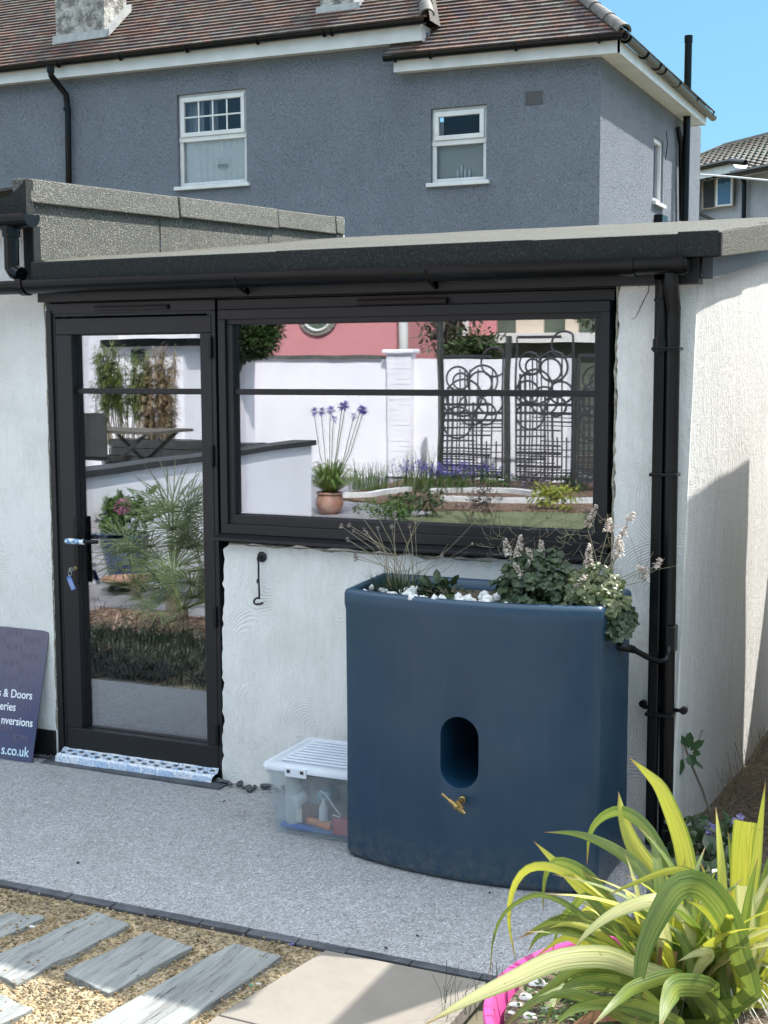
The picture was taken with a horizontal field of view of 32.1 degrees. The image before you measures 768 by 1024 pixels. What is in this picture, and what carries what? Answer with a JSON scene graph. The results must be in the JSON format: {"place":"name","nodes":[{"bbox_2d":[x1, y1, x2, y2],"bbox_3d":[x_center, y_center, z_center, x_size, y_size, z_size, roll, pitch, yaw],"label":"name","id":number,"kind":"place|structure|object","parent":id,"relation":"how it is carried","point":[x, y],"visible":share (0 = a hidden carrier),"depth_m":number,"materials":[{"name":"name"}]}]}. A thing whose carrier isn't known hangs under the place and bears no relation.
{"place":"outdoors","nodes":[
{"label":"outdoors","id":0,"kind":"place"},
{"bbox_2d":[0,888,321,1023],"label":"gravel bed","id":1,"kind":"object","parent":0,"point":[300,957],"visible":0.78,"depth_m":3.99,"materials":[{"name":"beige gravel"}]},
{"bbox_2d":[0,994,32,1023],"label":"stepping plank","id":2,"kind":"object","parent":1,"relation":"on","point":[12,1009],"visible":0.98,"depth_m":3.65,"materials":[{"name":"wood"}]},
{"bbox_2d":[0,912,45,937],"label":"stepping plank","id":3,"kind":"object","parent":1,"relation":"on","point":[11,917],"visible":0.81,"depth_m":4.24,"materials":[{"name":"wood"}]},
{"bbox_2d":[0,912,129,988],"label":"stepping plank","id":4,"kind":"object","parent":1,"relation":"on","point":[84,936],"visible":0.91,"depth_m":4.05,"materials":[{"name":"wood"}]},
{"bbox_2d":[65,932,192,997],"bbox_3d":[-0.757,1.354,3.958,0.203,0.059,0.362,4,7,34],"label":"stepping plank","id":5,"kind":"object","parent":1,"relation":"on","point":[123,966],"visible":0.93,"depth_m":3.93,"materials":[{"name":"wood"}]},
{"bbox_2d":[90,943,281,1023],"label":"stepping plank","id":6,"kind":"object","parent":1,"relation":"on","point":[188,990],"visible":0.94,"depth_m":3.77,"materials":[{"name":"wood"}]},
{"bbox_2d":[207,1016,248,1023],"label":"paving slab","id":7,"kind":"structure","parent":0,"point":[219,1020],"depth_m":3.58,"materials":[{"name":"stone"}]},
{"bbox_2d":[0,756,667,975],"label":"resin path","id":8,"kind":"structure","parent":0,"point":[208,864],"depth_m":4.65,"materials":[{"name":"grey gravel"}]},
{"bbox_2d":[0,626,48,762],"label":"sign board","id":9,"kind":"object","parent":8,"relation":"on","point":[23,654],"visible":1,"depth_m":6.00,"materials":[{"name":"purple"}]},
{"bbox_2d":[41,757,105,771],"bbox_3d":[-1.365,1.125,5.915,0.330,0.016,0.083,3,7,24],"label":"threshold slate","id":10,"kind":"object","parent":8,"relation":"on","point":[50,761],"visible":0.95,"depth_m":5.89,"materials":[{"name":"grey stone"}]},
{"bbox_2d":[102,768,171,781],"bbox_3d":[-1.058,1.138,5.774,0.335,0.018,0.087,3,7,24],"label":"threshold slate","id":11,"kind":"object","parent":8,"relation":"on","point":[137,775],"visible":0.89,"depth_m":5.75,"materials":[{"name":"grey stone"}]},
{"bbox_2d":[167,777,227,789],"bbox_3d":[-0.786,1.150,5.649,0.255,0.020,0.091,3,7,24],"label":"threshold slate","id":12,"kind":"object","parent":8,"relation":"on","point":[214,784],"visible":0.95,"depth_m":5.61,"materials":[{"name":"grey stone"}]},
{"bbox_2d":[219,779,229,782],"bbox_3d":[-0.674,1.136,5.621,0.048,0.024,0.030,-1,6,-7],"label":"slate shard","id":13,"kind":"object","parent":12,"relation":"on","point":[223,781],"visible":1,"depth_m":5.61,"materials":[{"name":"grey stone"}]},
{"bbox_2d":[236,780,242,786],"bbox_3d":[-0.604,1.140,5.590,0.028,0.019,0.047,3,7,24],"label":"slate shard","id":14,"kind":"object","parent":8,"relation":"on","point":[239,783],"visible":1,"depth_m":5.58,"materials":[{"name":"grey stone"}]},
{"bbox_2d":[245,784,253,792],"bbox_3d":[-0.559,1.149,5.537,0.030,0.020,0.061,-2,7,-20],"label":"slate shard","id":15,"kind":"object","parent":8,"relation":"on","point":[249,788],"visible":1,"depth_m":5.53,"materials":[{"name":"grey stone"}]},
{"bbox_2d":[260,783,272,788],"bbox_3d":[-0.493,1.143,5.560,0.050,0.016,0.031,3,7,24],"label":"slate shard","id":16,"kind":"object","parent":8,"relation":"on","point":[264,785],"visible":1,"depth_m":5.55,"materials":[{"name":"grey stone"}]},
{"bbox_2d":[5,763,584,938],"bbox_3d":[-0.637,1.203,5.078,2.980,0.018,1.062,3,7,24],"label":"path debris","id":17,"kind":"object","parent":8,"relation":"on","point":[215,814],"visible":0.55,"depth_m":5.43,"materials":[{"name":"brown plant"}]},
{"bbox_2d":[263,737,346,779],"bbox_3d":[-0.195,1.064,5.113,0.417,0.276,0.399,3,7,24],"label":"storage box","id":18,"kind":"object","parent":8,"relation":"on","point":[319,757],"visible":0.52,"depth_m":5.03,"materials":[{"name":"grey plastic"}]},
{"bbox_2d":[285,777,303,823],"bbox_3d":[-0.339,1.099,5.070,0.072,0.200,0.072,3,7,24],"label":"spray bottle","id":19,"kind":"object","parent":18,"relation":"in","point":[294,786],"visible":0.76,"depth_m":5.04,"materials":[{"name":"white plastic"}]},
{"bbox_2d":[302,802,318,824],"bbox_3d":[-0.275,1.137,5.034,0.072,0.075,0.071,3,7,24],"label":"brown pot","id":20,"kind":"object","parent":18,"relation":"in","point":[310,809],"visible":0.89,"depth_m":5.01,"materials":[{"name":"brown"}]},
{"bbox_2d":[281,820,346,837],"bbox_3d":[-0.206,1.181,5.130,0.290,0.022,0.280,3,7,24],"label":"folded cloth","id":21,"kind":"object","parent":18,"relation":"in","point":[302,826],"visible":0.28,"depth_m":5.02,"materials":[{"name":"blue fabric"}]},
{"bbox_2d":[296,807,303,822],"bbox_3d":[-0.325,1.140,5.074,0.065,0.060,0.070,3,7,24],"label":"carton","id":22,"kind":"object","parent":21,"relation":"on","point":[299,815],"visible":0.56,"depth_m":5.03,"materials":[{"name":"beige cardboard"}]},
{"bbox_2d":[290,791,308,808],"bbox_3d":[-0.323,1.089,5.049,0.060,0.069,0.065,6,8,43],"label":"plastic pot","id":23,"kind":"object","parent":22,"relation":"on","point":[299,799],"visible":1,"depth_m":5.03,"materials":[{"name":"white plastic"}]},
{"bbox_2d":[307,817,331,830],"bbox_3d":[-0.239,1.167,4.988,0.099,0.042,0.038,3,7,24],"label":"orange tube","id":24,"kind":"object","parent":18,"relation":"in","point":[325,825],"visible":1,"depth_m":4.97,"materials":[{"name":"brown plastic"}]},
{"bbox_2d":[319,798,327,820],"bbox_3d":[-0.226,1.115,4.982,0.034,0.090,0.034,3,7,24],"label":"spray bottle","id":25,"kind":"object","parent":18,"relation":"in","point":[323,811],"visible":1,"depth_m":4.97,"materials":[{"name":"grey plastic"}]},
{"bbox_2d":[302,775,346,819],"bbox_3d":[-0.180,1.100,5.121,0.379,0.238,0.264,3,7,24],"label":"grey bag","id":26,"kind":"object","parent":18,"relation":"in","point":[313,785],"visible":0.35,"depth_m":5.04,"materials":[{"name":"grey plastic"}]},
{"bbox_2d":[318,786,337,800],"bbox_3d":[-0.212,1.058,5.014,0.055,0.035,0.070,3,7,24],"label":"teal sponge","id":27,"kind":"object","parent":18,"relation":"in","point":[331,792],"visible":0.92,"depth_m":4.99,"materials":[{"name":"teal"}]},
{"bbox_2d":[320,790,340,817],"bbox_3d":[-0.199,1.086,4.952,0.088,0.095,0.005,3,7,24],"label":"wire hook","id":28,"kind":"object","parent":18,"relation":"in","point":[332,805],"visible":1,"depth_m":4.95,"materials":[{"name":"white plastic"}]},
{"bbox_2d":[332,814,346,835],"bbox_3d":[-0.150,1.168,4.973,0.070,0.065,0.055,3,7,24],"label":"red tin","id":29,"kind":"object","parent":18,"relation":"in","point":[339,826],"visible":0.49,"depth_m":4.95,"materials":[{"name":"red metal"}]},
{"bbox_2d":[344,573,670,892],"bbox_3d":[0.413,0.761,4.673,1.096,0.975,0.582,2,7,19],"label":"water butt","id":30,"kind":"object","parent":8,"relation":"on","point":[486,743],"visible":0.88,"depth_m":4.49,"materials":[{"name":"blue plastic"}]},
{"bbox_2d":[338,509,476,594],"bbox_3d":[0.088,0.138,4.777,0.474,0.304,0.338,-1,6,-10],"label":"sea thrift","id":31,"kind":"object","parent":30,"relation":"on","point":[400,583],"visible":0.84,"depth_m":4.77,"materials":[{"name":"green plant"}]},
{"bbox_2d":[408,586,417,593],"bbox_3d":[0.099,0.283,4.678,0.028,0.049,0.032,-4,7,-29],"label":"white pebble","id":32,"kind":"object","parent":30,"relation":"on","point":[413,590],"visible":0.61,"depth_m":4.67,"materials":[{"name":"white stone"}]},
{"bbox_2d":[417,569,471,599],"bbox_3d":[0.209,0.277,4.656,0.216,0.151,0.153,3,7,24],"label":"primula","id":33,"kind":"object","parent":30,"relation":"on","point":[425,582],"visible":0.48,"depth_m":4.66,"materials":[{"name":"green plant"}]},
{"bbox_2d":[454,592,461,599],"bbox_3d":[0.253,0.295,4.549,0.032,0.046,0.026,4,4,39],"label":"white pebble","id":34,"kind":"object","parent":30,"relation":"on","point":[458,594],"visible":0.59,"depth_m":4.54,"materials":[{"name":"white stone"}]},
{"bbox_2d":[479,590,488,594],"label":"white pebble","id":35,"kind":"object","parent":30,"relation":"on","point":[483,592],"visible":0.5,"depth_m":4.62,"materials":[{"name":"white stone"}]},
{"bbox_2d":[481,594,493,601],"bbox_3d":[0.353,0.295,4.533,0.048,0.033,0.027,21,-27,17],"label":"white pebble","id":36,"kind":"object","parent":30,"relation":"on","point":[489,597],"visible":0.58,"depth_m":4.53,"materials":[{"name":"white stone"}]},
{"bbox_2d":[493,592,501,602],"bbox_3d":[0.390,0.297,4.572,0.033,0.048,0.027,-4,11,25],"label":"white pebble","id":37,"kind":"object","parent":30,"relation":"on","point":[496,596],"visible":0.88,"depth_m":4.56,"materials":[{"name":"white stone"}]},
{"bbox_2d":[489,534,577,604],"bbox_3d":[0.524,0.204,4.553,0.352,0.260,0.279,3,7,24],"label":"foam flower","id":38,"kind":"object","parent":30,"relation":"on","point":[543,581],"visible":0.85,"depth_m":4.50,"materials":[{"name":"green plant"}]},
{"bbox_2d":[475,505,623,569],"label":"twiggy seed stalks","id":39,"kind":"object","parent":30,"relation":"on","point":[548,535],"visible":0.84,"depth_m":4.54,"materials":[{"name":"beige plant"}]},
{"bbox_2d":[558,504,662,618],"bbox_3d":[0.745,0.163,4.442,0.330,0.362,0.299,3,7,24],"label":"foam flower","id":40,"kind":"object","parent":30,"relation":"on","point":[587,585],"visible":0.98,"depth_m":4.43,"materials":[{"name":"green plant"}]},
{"bbox_2d":[605,540,672,643],"bbox_3d":[0.834,0.261,4.428,0.237,0.332,0.249,3,7,24],"label":"trailing foam flower","id":41,"kind":"object","parent":30,"relation":"on","point":[620,629],"visible":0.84,"depth_m":4.40,"materials":[{"name":"green plant"}]},
{"bbox_2d":[214,775,483,1023],"bbox_3d":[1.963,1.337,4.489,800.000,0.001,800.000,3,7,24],"label":"ground","id":42,"kind":"structure","parent":0,"point":[473,1019],"depth_m":3.76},
{"bbox_2d":[0,880,31,892],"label":"edging brick","id":43,"kind":"object","parent":42,"relation":"on","point":[13,886],"visible":0.53,"depth_m":4.54,"materials":[{"name":"stone"}]},
{"bbox_2d":[27,886,72,900],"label":"edging brick","id":44,"kind":"object","parent":42,"relation":"on","point":[50,893],"visible":0.52,"depth_m":4.48,"materials":[{"name":"stone"}]},
{"bbox_2d":[68,894,115,909],"bbox_3d":[-0.969,1.310,4.419,0.171,0.049,0.036,3,7,24],"label":"edging brick","id":45,"kind":"object","parent":42,"relation":"on","point":[88,901],"visible":0.52,"depth_m":4.41,"materials":[{"name":"stone"}]},
{"bbox_2d":[111,903,158,918],"bbox_3d":[-0.812,1.318,4.348,0.166,0.047,0.037,3,7,24],"label":"edging brick","id":46,"kind":"object","parent":42,"relation":"on","point":[123,908],"visible":0.53,"depth_m":4.34,"materials":[{"name":"stone"}]},
{"bbox_2d":[155,911,203,926],"bbox_3d":[-0.657,1.323,4.278,0.166,0.051,0.036,3,7,24],"label":"edging brick","id":47,"kind":"object","parent":42,"relation":"on","point":[185,920],"visible":0.54,"depth_m":4.27,"materials":[{"name":"stone"}]},
{"bbox_2d":[200,919,249,936],"bbox_3d":[-0.502,1.330,4.208,0.166,0.052,0.036,3,7,24],"label":"edging brick","id":48,"kind":"object","parent":42,"relation":"on","point":[225,927],"visible":0.55,"depth_m":4.20,"materials":[{"name":"stone"}]},
{"bbox_2d":[246,929,299,945],"bbox_3d":[-0.345,1.338,4.138,0.171,0.048,0.035,3,7,24],"label":"edging brick","id":49,"kind":"object","parent":42,"relation":"on","point":[258,934],"visible":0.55,"depth_m":4.13,"materials":[{"name":"stone"}]},
{"bbox_2d":[296,939,348,953],"bbox_3d":[-0.188,1.346,4.067,0.166,0.048,0.036,3,7,24],"label":"edging brick","id":50,"kind":"object","parent":42,"relation":"on","point":[315,946],"visible":0.47,"depth_m":4.06,"materials":[{"name":"stone"}]},
{"bbox_2d":[346,948,412,966],"bbox_3d":[-0.014,1.352,3.990,0.206,0.052,0.034,3,7,24],"label":"edging brick","id":51,"kind":"object","parent":42,"relation":"on","point":[379,956],"visible":0.45,"depth_m":3.98,"materials":[{"name":"stone"}]},
{"bbox_2d":[0,178,767,846],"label":"garden room","id":52,"kind":"object","parent":42,"relation":"on","point":[204,404],"visible":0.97,"depth_m":5.78,"materials":[{"name":"grey paint"}]},
{"bbox_2d":[66,567,75,590],"bbox_3d":[-1.364,0.294,5.838,0.041,0.102,0.042,-4,7,-34],"label":"key","id":53,"kind":"object","parent":52,"relation":"hanging from","point":[70,582],"visible":1,"depth_m":5.83,"materials":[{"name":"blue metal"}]},
{"bbox_2d":[46,299,226,775],"bbox_3d":[-1.084,0.110,5.744,0.866,2.010,0.139,3,7,24],"label":"door","id":54,"kind":"structure","parent":52,"relation":"in","point":[75,731],"depth_m":5.79,"materials":[{"name":"grey metal"}]},
{"bbox_2d":[55,747,218,782],"bbox_3d":[-1.075,1.101,5.830,0.826,0.054,0.106,3,7,24],"label":"sill film","id":55,"kind":"object","parent":52,"relation":"attached to","point":[134,764],"visible":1,"depth_m":5.80,"materials":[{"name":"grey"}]},
{"bbox_2d":[253,552,266,604],"bbox_3d":[-0.511,0.274,5.477,0.049,0.219,0.039,3,7,24],"label":"cabin hook","id":56,"kind":"object","parent":52,"relation":"attached to","point":[261,556],"visible":1,"depth_m":5.47,"materials":[{"name":"black metal"}]},
{"bbox_2d":[213,289,616,562],"bbox_3d":[0.070,-0.344,5.173,1.662,0.988,0.111,3,7,24],"label":"window","id":57,"kind":"structure","parent":52,"relation":"in","point":[597,304],"depth_m":5.14,"materials":[{"name":"grey metal"}]},
{"bbox_2d":[410,960,481,980],"bbox_3d":[0.181,1.361,3.901,0.216,0.051,0.034,3,7,24],"label":"edging brick","id":58,"kind":"object","parent":42,"relation":"on","point":[440,969],"visible":0.46,"depth_m":3.89,"materials":[{"name":"stone"}]},
{"bbox_2d":[480,974,496,983],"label":"edging brick","id":59,"kind":"object","parent":42,"relation":"on","point":[488,979],"visible":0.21,"depth_m":3.84,"materials":[{"name":"stone"}]},
{"bbox_2d":[483,935,767,1023],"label":"pink pot","id":60,"kind":"object","parent":42,"relation":"on","point":[497,1008],"visible":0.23,"depth_m":3.08,"materials":[{"name":"plastic"}]},
{"bbox_2d":[509,1001,521,1006],"bbox_3d":[0.306,1.151,3.105,0.034,0.021,0.029,3,7,24],"label":"white stone","id":61,"kind":"object","parent":60,"relation":"in","point":[514,1003],"visible":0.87,"depth_m":3.10,"materials":[{"name":"white stone"}]},
{"bbox_2d":[518,992,531,1000],"bbox_3d":[0.334,1.147,3.142,0.037,0.025,0.034,3,7,24],"label":"white stone","id":62,"kind":"object","parent":60,"relation":"in","point":[528,996],"visible":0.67,"depth_m":3.13,"materials":[{"name":"white stone"}]},
{"bbox_2d":[522,1012,537,1018],"bbox_3d":[0.333,1.156,3.049,0.041,0.024,0.036,3,7,24],"label":"white stone","id":63,"kind":"object","parent":60,"relation":"in","point":[527,1017],"visible":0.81,"depth_m":3.04,"materials":[{"name":"white stone"}]},
{"bbox_2d":[528,982,539,985],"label":"white stone","id":64,"kind":"object","parent":60,"relation":"in","point":[532,984],"visible":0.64,"depth_m":3.20,"materials":[{"name":"white stone"}]},
{"bbox_2d":[532,978,547,985],"bbox_3d":[0.373,1.139,3.212,0.043,0.027,0.042,3,7,24],"label":"white stone","id":65,"kind":"object","parent":60,"relation":"in","point":[543,982],"visible":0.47,"depth_m":3.21,"materials":[{"name":"white stone"}]},
{"bbox_2d":[426,758,767,1023],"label":"striped flax","id":66,"kind":"object","parent":60,"relation":"in","point":[657,979],"visible":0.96,"depth_m":2.93,"materials":[{"name":"green plant"}]},
{"bbox_2d":[515,972,686,1023],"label":"stonecrop","id":67,"kind":"object","parent":60,"relation":"on","point":[529,990],"visible":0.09,"depth_m":3.04,"materials":[{"name":"green plant"}]},
{"bbox_2d":[550,780,767,1019],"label":"striped flax","id":68,"kind":"object","parent":60,"relation":"in","point":[749,893],"visible":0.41,"depth_m":3.13,"materials":[{"name":"yellow plant"}]},
{"bbox_2d":[634,949,767,1023],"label":"pale sedge","id":69,"kind":"object","parent":60,"relation":"in","point":[750,1005],"visible":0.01,"depth_m":3.04,"materials":[{"name":"green plant"}]},
{"bbox_2d":[219,950,485,1023],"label":"paving slab","id":70,"kind":"structure","parent":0,"point":[327,987],"depth_m":3.72,"materials":[{"name":"stone"}]},
{"bbox_2d":[432,960,503,1021],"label":"weed blades","id":71,"kind":"object","parent":70,"relation":"on","point":[444,998],"visible":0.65,"depth_m":3.64,"materials":[{"name":"green plant"}]},
{"bbox_2d":[0,0,716,246],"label":"grey house","id":72,"kind":"structure","parent":0,"point":[561,113],"depth_m":17.74,"materials":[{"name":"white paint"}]},
{"bbox_2d":[174,89,249,190],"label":"window","id":73,"kind":"structure","parent":72,"relation":"in","point":[212,140],"depth_m":18.60,"materials":[{"name":"white plastic"}]},
{"bbox_2d":[426,105,489,187],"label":"window","id":74,"kind":"structure","parent":72,"relation":"in","point":[458,156],"depth_m":17.11,"materials":[{"name":"white plastic"}]},
{"bbox_2d":[652,138,665,208],"bbox_3d":[3.719,-4.887,19.160,0.550,1.498,1.202,3,7,24],"label":"window","id":75,"kind":"structure","parent":72,"relation":"in","point":[657,144],"depth_m":19.28,"materials":[{"name":"white plastic"}]},
{"bbox_2d":[440,0,767,163],"label":"sky","id":76,"kind":"structure","parent":0,"point":[730,43],"materials":[{"name":"blue"}]},
{"bbox_2d":[633,730,767,919],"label":"soil bed","id":77,"kind":"object","parent":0,"point":[748,807],"visible":0.12,"depth_m":5.50,"materials":[{"name":"brown soil"}]},
{"bbox_2d":[679,729,712,823],"bbox_3d":[1.129,0.982,4.944,0.182,0.362,0.044,3,7,24],"label":"shrub seedling","id":78,"kind":"object","parent":77,"relation":"on","point":[687,740],"visible":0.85,"depth_m":4.92,"materials":[{"name":"green plant"}]},
{"bbox_2d":[662,810,744,888],"bbox_3d":[1.090,1.157,4.469,0.324,0.210,0.666,1,6,13],"label":"violet","id":79,"kind":"object","parent":77,"relation":"on","point":[701,833],"visible":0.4,"depth_m":4.51,"materials":[{"name":"green plant"}]},
{"bbox_2d":[706,724,767,830],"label":"weeds","id":80,"kind":"object","parent":77,"relation":"on","point":[729,785],"visible":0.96,"depth_m":5.51,"materials":[{"name":"plant"}]},
{"bbox_2d":[699,132,767,219],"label":"white house","id":81,"kind":"structure","parent":0,"point":[726,198],"depth_m":39.46,"materials":[{"name":"paint"}]},
{"bbox_2d":[701,177,733,209],"bbox_3d":[9.980,-9.586,39.962,0.135,0.978,1.612,-3,7,-22],"label":"window","id":82,"kind":"structure","parent":81,"relation":"in","point":[719,193],"depth_m":39.84,"materials":[{"name":"white"}]},
{"bbox_2d":[700,174,767,180],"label":"overhead cable","id":83,"kind":"object","parent":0,"point":[734,177],"visible":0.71,"depth_m":27.40,"materials":[{"name":"grey plastic"}]}
]}

